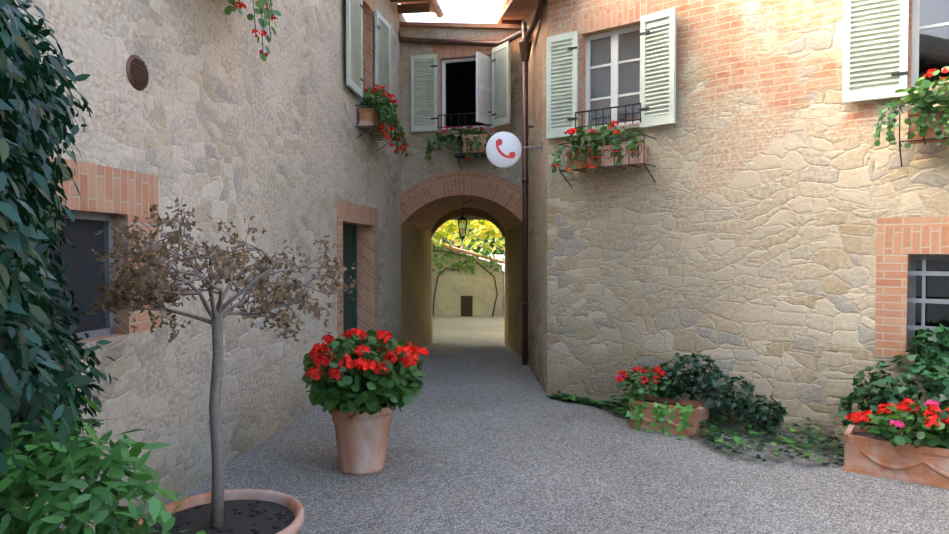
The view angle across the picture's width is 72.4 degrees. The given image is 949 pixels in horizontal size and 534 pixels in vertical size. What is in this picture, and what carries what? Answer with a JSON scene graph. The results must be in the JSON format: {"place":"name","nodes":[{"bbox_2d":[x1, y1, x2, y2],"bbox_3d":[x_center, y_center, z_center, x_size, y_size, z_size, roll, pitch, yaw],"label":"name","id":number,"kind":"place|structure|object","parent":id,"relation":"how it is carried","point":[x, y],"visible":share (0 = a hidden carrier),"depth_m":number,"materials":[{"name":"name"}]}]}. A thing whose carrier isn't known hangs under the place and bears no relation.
{"place":"outdoors","nodes":[
{"label":"outdoors","id":0,"kind":"place"},
{"bbox_2d":[8,0,400,533],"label":"building wall","id":1,"kind":"structure","parent":0,"point":[217,118],"depth_m":5.02,"materials":[{"name":"beige stone"}]},
{"bbox_2d":[228,1,277,56],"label":"flowers","id":2,"kind":"object","parent":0,"point":[241,4],"visible":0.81,"depth_m":4.60,"materials":[{"name":"red plant"}]},
{"bbox_2d":[398,0,504,254],"label":"sky","id":3,"kind":"structure","parent":0,"point":[454,11],"materials":[{"name":"white"}]},
{"bbox_2d":[427,126,490,159],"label":"plant foliage","id":4,"kind":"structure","parent":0,"point":[449,136],"depth_m":9.96,"materials":[{"name":"green plant"}]},
{"bbox_2d":[442,125,493,135],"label":"flowers","id":5,"kind":"object","parent":4,"relation":"attached to","point":[470,126],"visible":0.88,"depth_m":9.92,"materials":[{"name":"red plant"}]},
{"bbox_2d":[400,27,521,223],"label":"wall","id":6,"kind":"structure","parent":0,"point":[416,166],"depth_m":10.25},
{"bbox_2d":[399,22,521,29],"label":"roof","id":7,"kind":"structure","parent":6,"relation":"on","point":[466,25],"depth_m":10.05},
{"bbox_2d":[401,171,521,224],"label":"brick arch","id":8,"kind":"structure","parent":6,"relation":"attached to","point":[425,191],"depth_m":10.17,"materials":[{"name":"orange brick"}]},
{"bbox_2d":[442,51,491,129],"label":"bridge window","id":9,"kind":"structure","parent":6,"relation":"in","point":[466,85],"depth_m":11.43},
{"bbox_2d":[433,33,521,58],"bbox_3d":[0.046,-3.426,10.051,1.473,0.290,0.004,0,1,16],"label":"brick bridge lintel","id":10,"kind":"object","parent":6,"relation":"attached to","point":[446,51],"visible":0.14,"depth_m":10.08,"materials":[{"name":"orange brick"}]},
{"bbox_2d":[431,208,504,237],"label":"arch","id":11,"kind":"structure","parent":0,"point":[468,211],"depth_m":13.22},
{"bbox_2d":[127,255,948,533],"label":"ground","id":12,"kind":"structure","parent":0,"point":[499,429],"depth_m":4.73,"materials":[{"name":"grey gravel"}]},
{"bbox_2d":[0,0,118,519],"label":"ivy","id":13,"kind":"object","parent":12,"relation":"on","point":[41,366],"visible":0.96,"depth_m":1.64,"materials":[{"name":"green plant"}]},
{"bbox_2d":[0,395,206,533],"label":"low shrub","id":14,"kind":"object","parent":12,"relation":"on","point":[65,497],"depth_m":2.03,"materials":[{"name":"green plant"}]},
{"bbox_2d":[133,489,304,533],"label":"flower pot","id":15,"kind":"object","parent":12,"relation":"on","point":[254,511],"visible":0.83,"depth_m":3.26,"materials":[{"name":"ceramic"}]},
{"bbox_2d":[102,210,353,528],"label":"maple branches","id":16,"kind":"object","parent":15,"relation":"on","point":[219,312],"visible":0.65,"depth_m":3.09,"materials":[{"name":"grey plant"}]},
{"bbox_2d":[86,197,357,344],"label":"tree leaves","id":17,"kind":"object","parent":16,"relation":"on","point":[140,285],"visible":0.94,"depth_m":2.86,"materials":[{"name":"brown plant"}]},
{"bbox_2d":[328,401,395,475],"bbox_3d":[-0.849,1.274,4.910,0.510,0.500,0.510,0,1,2],"label":"flower pot","id":18,"kind":"object","parent":12,"relation":"on","point":[361,440],"visible":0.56,"depth_m":4.74,"materials":[{"name":"ceramic"}]},
{"bbox_2d":[301,328,428,418],"bbox_3d":[-0.832,0.798,4.902,0.982,0.684,1.051,0,1,2],"label":"plant","id":19,"kind":"object","parent":18,"relation":"in","point":[347,393],"depth_m":4.63,"materials":[{"name":"plant"}]},
{"bbox_2d":[390,0,434,13],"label":"roof eave","id":20,"kind":"object","parent":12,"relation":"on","point":[413,6],"visible":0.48,"depth_m":10.19,"materials":[{"name":"brown wood"}]},
{"bbox_2d":[126,55,148,90],"bbox_3d":[-2.028,-1.173,3.919,0.018,0.210,0.210,0,1,7],"label":"vent grille","id":21,"kind":"object","parent":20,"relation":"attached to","point":[137,72],"visible":1,"depth_m":3.90,"materials":[{"name":"orange metal"}]},
{"bbox_2d":[45,210,356,339],"bbox_3d":[-1.990,-0.966,6.108,0.172,4.920,5.811,0,1,6],"label":"window","id":22,"kind":"structure","parent":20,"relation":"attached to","point":[83,277],"depth_m":3.71,"materials":[{"name":"grey glass"}]},
{"bbox_2d":[41,0,378,347],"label":"brick trim wall","id":23,"kind":"structure","parent":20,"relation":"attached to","point":[130,194],"depth_m":3.91,"materials":[{"name":"orange brick"}]},
{"bbox_2d":[346,0,362,97],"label":"shutter","id":24,"kind":"object","parent":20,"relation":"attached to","point":[354,46],"visible":1,"depth_m":7.83,"materials":[{"name":"paint"}]},
{"bbox_2d":[355,104,394,150],"bbox_3d":[-1.299,-1.815,8.546,0.259,0.431,0.984,0,1,7],"label":"bracket","id":25,"kind":"object","parent":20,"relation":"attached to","point":[374,128],"depth_m":8.21,"materials":[{"name":"grey metal"}]},
{"bbox_2d":[358,108,390,136],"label":"planter","id":26,"kind":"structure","parent":25,"relation":"attached to","point":[366,116],"depth_m":8.13,"materials":[{"name":"ceramic"}]},
{"bbox_2d":[360,84,397,121],"bbox_3d":[-1.253,-2.094,8.528,0.494,0.469,1.107,0,1,2],"label":"geranium","id":27,"kind":"object","parent":26,"relation":"in","point":[386,103],"depth_m":8.29,"materials":[{"name":"green plant"}]},
{"bbox_2d":[374,105,407,157],"bbox_3d":[-1.056,-1.759,8.481,0.357,0.590,1.156,0,1,2],"label":"trailing geranium","id":28,"kind":"object","parent":26,"relation":"on","point":[398,125],"visible":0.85,"depth_m":8.44,"materials":[{"name":"green plant"}]},
{"bbox_2d":[378,107,406,152],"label":"geranium stems","id":29,"kind":"object","parent":28,"relation":"attached to","point":[392,128],"visible":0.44,"depth_m":8.48,"materials":[{"name":"plant"}]},
{"bbox_2d":[379,122,409,155],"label":"red flowers","id":30,"kind":"object","parent":26,"relation":"on","point":[392,144],"visible":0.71,"depth_m":8.43,"materials":[{"name":"red plant"}]},
{"bbox_2d":[374,10,390,107],"bbox_3d":[-1.290,-2.829,9.138,0.052,1.340,0.605,0,1,10],"label":"shutter","id":31,"kind":"object","parent":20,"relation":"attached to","point":[382,33],"visible":0.69,"depth_m":9.11,"materials":[{"name":"paint"}]},
{"bbox_2d":[398,0,544,364],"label":"gutter downpipe","id":32,"kind":"object","parent":20,"relation":"attached to","point":[525,33],"visible":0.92,"depth_m":8.65,"materials":[{"name":"orange metal"}]},
{"bbox_3d":[-1.812,-2.198,4.545,0.240,0.220,1.005,0,1,7],"label":"planter top","id":33,"kind":"object","parent":20,"relation":"attached to","visible":0},
{"bbox_2d":[224,0,280,60],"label":"trailing geranium","id":34,"kind":"object","parent":33,"relation":"in","point":[260,4],"visible":0.83,"depth_m":4.56,"materials":[{"name":"green plant"}]},
{"bbox_2d":[232,0,272,51],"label":"geranium stems","id":35,"kind":"object","parent":34,"relation":"attached to","point":[263,20],"visible":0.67,"depth_m":4.54,"materials":[{"name":"green plant"}]},
{"bbox_2d":[451,231,467,254],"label":"tree trunks","id":36,"kind":"object","parent":12,"relation":"on","point":[461,247],"depth_m":25.76,"materials":[{"name":"plant"}]},
{"bbox_2d":[401,195,521,356],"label":"tunnel vault walls","id":37,"kind":"structure","parent":12,"relation":"on","point":[417,225],"depth_m":11.58,"materials":[{"name":"beige paint"}]},
{"bbox_2d":[458,199,472,242],"bbox_3d":[0.033,-0.782,10.936,0.634,0.751,0.163,0,1,2],"label":"lantern","id":38,"kind":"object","parent":37,"relation":"attached to","point":[462,218],"depth_m":10.90,"materials":[{"name":"grey metal"}]},
{"bbox_2d":[400,14,523,342],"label":"trim","id":39,"kind":"structure","parent":12,"relation":"on","point":[467,217],"depth_m":13.53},
{"bbox_2d":[411,54,438,131],"bbox_3d":[-0.789,-2.745,10.253,0.445,1.200,0.052,0,1,14],"label":"window shutter","id":40,"kind":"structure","parent":39,"relation":"attached to","point":[424,93],"depth_m":10.24,"materials":[{"name":"paint"}]},
{"bbox_2d":[438,111,491,128],"bbox_3d":[-0.129,-2.277,10.128,0.905,0.229,0.128,0,1,16],"label":"bridge railing","id":41,"kind":"object","parent":39,"relation":"attached to","point":[458,114],"depth_m":10.10,"materials":[{"name":"grey metal"}]},
{"bbox_2d":[454,134,495,169],"bbox_3d":[0.027,-1.760,9.963,0.650,0.496,0.260,0,1,16],"label":"window box planter","id":42,"kind":"object","parent":39,"relation":"attached to","point":[482,148],"depth_m":9.86,"materials":[{"name":"ceramic"}]},
{"bbox_2d":[424,134,492,164],"bbox_3d":[-0.230,-1.801,9.869,1.139,0.490,0.347,0,1,18],"label":"trailing geranium","id":43,"kind":"object","parent":42,"relation":"in","point":[430,146],"visible":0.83,"depth_m":9.87,"materials":[{"name":"green plant"}]},
{"bbox_2d":[425,144,484,162],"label":"red flowers","id":44,"kind":"object","parent":43,"relation":"attached to","point":[454,148],"visible":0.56,"depth_m":9.89,"materials":[{"name":"red plant"}]},
{"bbox_2d":[491,41,510,127],"bbox_3d":[0.398,-2.734,9.769,0.052,1.200,0.445,-1,2,-32],"label":"window shutter","id":45,"kind":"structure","parent":39,"relation":"attached to","point":[500,61],"depth_m":9.75,"materials":[{"name":"paint"}]},
{"bbox_2d":[524,0,547,394],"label":"return wall","id":46,"kind":"structure","parent":39,"relation":"attached to","point":[537,243],"depth_m":8.15,"materials":[{"name":"stone"}]},
{"bbox_2d":[486,132,542,167],"bbox_3d":[0.485,-1.406,7.801,0.695,0.430,0.088,0,1,2],"label":"telephone sign","id":47,"kind":"object","parent":46,"relation":"attached to","point":[503,149],"visible":1,"depth_m":7.76,"materials":[{"name":"white"}]},
{"bbox_2d":[433,250,497,316],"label":"vine stems","id":48,"kind":"object","parent":12,"relation":"on","point":[457,270],"visible":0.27,"depth_m":19.52,"materials":[{"name":"brown plant"}]},
{"bbox_2d":[433,220,504,254],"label":"pergola vine leaves","id":49,"kind":"object","parent":48,"relation":"on","point":[481,228],"visible":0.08,"depth_m":15.83,"materials":[{"name":"plant"}]},
{"bbox_2d":[433,242,503,315],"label":"garden wall","id":50,"kind":"structure","parent":12,"relation":"on","point":[463,293],"depth_m":19.58,"materials":[{"name":"paint"}]},
{"bbox_2d":[433,239,501,274],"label":"vine leaves","id":51,"kind":"object","parent":50,"relation":"attached to","point":[459,264],"visible":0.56,"depth_m":19.49,"materials":[{"name":"green plant"}]},
{"bbox_2d":[488,238,503,272],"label":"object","id":52,"kind":"object","parent":50,"relation":"on","point":[497,258],"visible":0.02,"depth_m":20.91,"materials":[{"name":"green plant"}]},
{"bbox_2d":[434,228,503,273],"bbox_3d":[1.051,-2.373,26.095,18.305,8.614,8.680,0,1,12],"label":"tree foliage","id":53,"kind":"object","parent":12,"relation":"on","point":[477,249],"visible":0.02,"depth_m":25.67,"materials":[{"name":"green plant"}]},
{"bbox_2d":[629,394,710,438],"bbox_3d":[1.806,1.372,6.017,0.650,0.250,0.361,1,2,37],"label":"planter","id":54,"kind":"object","parent":12,"relation":"on","point":[699,414],"visible":0.5,"depth_m":5.91,"materials":[{"name":"ceramic"}]},
{"bbox_2d":[614,366,671,400],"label":"geranium planter leaves","id":55,"kind":"object","parent":54,"relation":"on","point":[638,388],"depth_m":6.05,"materials":[{"name":"plant"}]},
{"bbox_2d":[626,397,692,439],"bbox_3d":[1.660,1.392,5.847,0.592,0.364,0.178,1,2,41],"label":"trailing ivy","id":56,"kind":"object","parent":54,"relation":"in","point":[684,418],"visible":0.96,"depth_m":5.83,"materials":[{"name":"green plant"}]},
{"bbox_2d":[646,352,787,429],"bbox_3d":[2.219,1.140,5.982,1.245,0.644,0.571,1,2,33],"label":"ivy","id":57,"kind":"object","parent":12,"relation":"on","point":[676,387],"visible":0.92,"depth_m":5.88,"materials":[{"name":"green plant"}]},
{"bbox_2d":[842,423,948,488],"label":"planter","id":58,"kind":"object","parent":12,"relation":"on","point":[865,453],"visible":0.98,"depth_m":4.67,"materials":[{"name":"ceramic"}]},
{"bbox_2d":[837,323,948,431],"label":"ivy","id":59,"kind":"object","parent":58,"relation":"on","point":[933,365],"visible":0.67,"depth_m":5.07,"materials":[{"name":"green plant"}]},
{"bbox_2d":[845,397,948,448],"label":"geranium planter leaves","id":60,"kind":"object","parent":58,"relation":"on","point":[933,435],"depth_m":4.63,"materials":[{"name":"red plant"}]},
{"bbox_3d":[6.113,-0.665,8.570,7.000,4.800,7.700,1,2,37],"label":"building","id":61,"kind":"object","parent":12,"relation":"on","visible":0},
{"bbox_2d":[492,0,537,23],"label":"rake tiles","id":62,"kind":"object","parent":61,"relation":"attached to","point":[516,9],"visible":0.69,"depth_m":9.02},
{"bbox_2d":[546,31,578,138],"bbox_3d":[0.966,-1.990,7.128,0.375,1.120,0.052,1,2,34],"label":"shutter","id":63,"kind":"object","parent":61,"relation":"attached to","point":[562,60],"visible":0.98,"depth_m":7.12,"materials":[{"name":"paint"}]},
{"bbox_2d":[559,134,655,187],"bbox_3d":[1.365,-1.081,6.730,0.952,0.451,0.298,1,2,37],"label":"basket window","id":64,"kind":"structure","parent":61,"relation":"attached to","point":[614,165],"depth_m":6.55,"materials":[{"name":"grey metal"}]},
{"bbox_2d":[552,136,637,174],"bbox_3d":[1.212,-1.122,6.600,0.944,0.365,0.201,1,2,32],"label":"window geranium","id":65,"kind":"object","parent":64,"relation":"attached to","point":[631,144],"visible":0.94,"depth_m":6.61,"materials":[{"name":"green plant"}]},
{"bbox_2d":[555,141,635,166],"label":"plant stems","id":66,"kind":"object","parent":64,"relation":"attached to","point":[598,152],"visible":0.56,"depth_m":6.58,"materials":[{"name":"green plant"}]},
{"bbox_2d":[566,142,648,171],"bbox_3d":[1.366,-1.135,6.730,0.820,0.210,0.230,1,2,37],"label":"window planter","id":67,"kind":"object","parent":64,"relation":"in","point":[603,161],"depth_m":6.61,"materials":[{"name":"ceramic"}]},
{"bbox_2d":[564,120,620,134],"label":"red flowers","id":68,"kind":"object","parent":67,"relation":"on","point":[572,130],"visible":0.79,"depth_m":6.64,"materials":[{"name":"red plant"}]},
{"bbox_2d":[566,123,643,155],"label":"geranium leaves","id":69,"kind":"object","parent":67,"relation":"on","point":[605,132],"visible":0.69,"depth_m":6.68,"materials":[{"name":"green plant"}]},
{"bbox_2d":[575,103,641,129],"bbox_3d":[1.421,-1.573,6.843,0.755,0.199,0.128,1,2,37],"label":"window railing","id":70,"kind":"object","parent":61,"relation":"attached to","point":[603,109],"depth_m":6.78,"materials":[{"name":"grey metal"}]},
{"bbox_2d":[639,7,676,127],"bbox_3d":[1.826,-1.975,6.474,0.375,1.120,0.052,1,2,43],"label":"shutter","id":71,"kind":"object","parent":61,"relation":"attached to","point":[657,34],"visible":1,"depth_m":6.46,"materials":[{"name":"paint"}]},
{"bbox_2d":[573,0,948,358],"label":"brick window surround","id":72,"kind":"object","parent":61,"relation":"attached to","point":[898,240],"depth_m":5.38,"materials":[{"name":"orange brick"}]},
{"bbox_2d":[578,0,948,348],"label":"window frames","id":73,"kind":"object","parent":61,"relation":"attached to","point":[613,68],"depth_m":5.48,"materials":[{"name":"grey paint"}]},
{"bbox_2d":[842,0,908,102],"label":"shutter","id":74,"kind":"object","parent":61,"relation":"attached to","point":[875,52],"visible":0.98,"depth_m":5.36,"materials":[{"name":"paint"}]},
{"bbox_2d":[899,100,948,166],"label":"bracket","id":75,"kind":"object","parent":61,"relation":"attached to","point":[900,111],"depth_m":5.07,"materials":[{"name":"grey metal"}]},
{"bbox_2d":[873,98,948,147],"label":"trailing geranium","id":76,"kind":"object","parent":75,"relation":"attached to","point":[915,120],"visible":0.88,"depth_m":4.97,"materials":[{"name":"green plant"}]},
{"bbox_2d":[876,103,948,142],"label":"plant stems","id":77,"kind":"object","parent":75,"relation":"attached to","point":[910,120],"visible":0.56,"depth_m":4.96,"materials":[{"name":"green plant"}]},
{"bbox_2d":[907,106,948,143],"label":"window planter","id":78,"kind":"object","parent":75,"relation":"attached to","point":[931,132],"depth_m":5.01,"materials":[{"name":"ceramic"}]},
{"bbox_2d":[895,66,948,111],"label":"plant leaves","id":79,"kind":"object","parent":78,"relation":"on","point":[917,100],"visible":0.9,"depth_m":4.95,"materials":[{"name":"green plant"}]},
{"bbox_2d":[923,68,948,81],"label":"flowers","id":80,"kind":"object","parent":79,"relation":"on","point":[944,70],"visible":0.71,"depth_m":4.91,"materials":[{"name":"red plant"}]},
{"bbox_2d":[907,254,948,346],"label":"iron window bars","id":81,"kind":"object","parent":61,"relation":"attached to","point":[923,273],"visible":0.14,"depth_m":5.31,"materials":[{"name":"grey metal"}]},
{"bbox_2d":[551,148,634,171],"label":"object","id":82,"kind":"object","parent":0,"point":[594,158],"visible":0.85,"depth_m":6.58,"materials":[{"name":"red plant"}]},
{"bbox_2d":[545,390,848,465],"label":"ground cover plants","id":83,"kind":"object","parent":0,"point":[614,403],"depth_m":5.49,"materials":[{"name":"green plant"}]},
{"bbox_2d":[547,0,948,440],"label":"building wall","id":84,"kind":"structure","parent":0,"point":[737,238],"depth_m":6.07,"materials":[{"name":"beige stone"}]}
]}

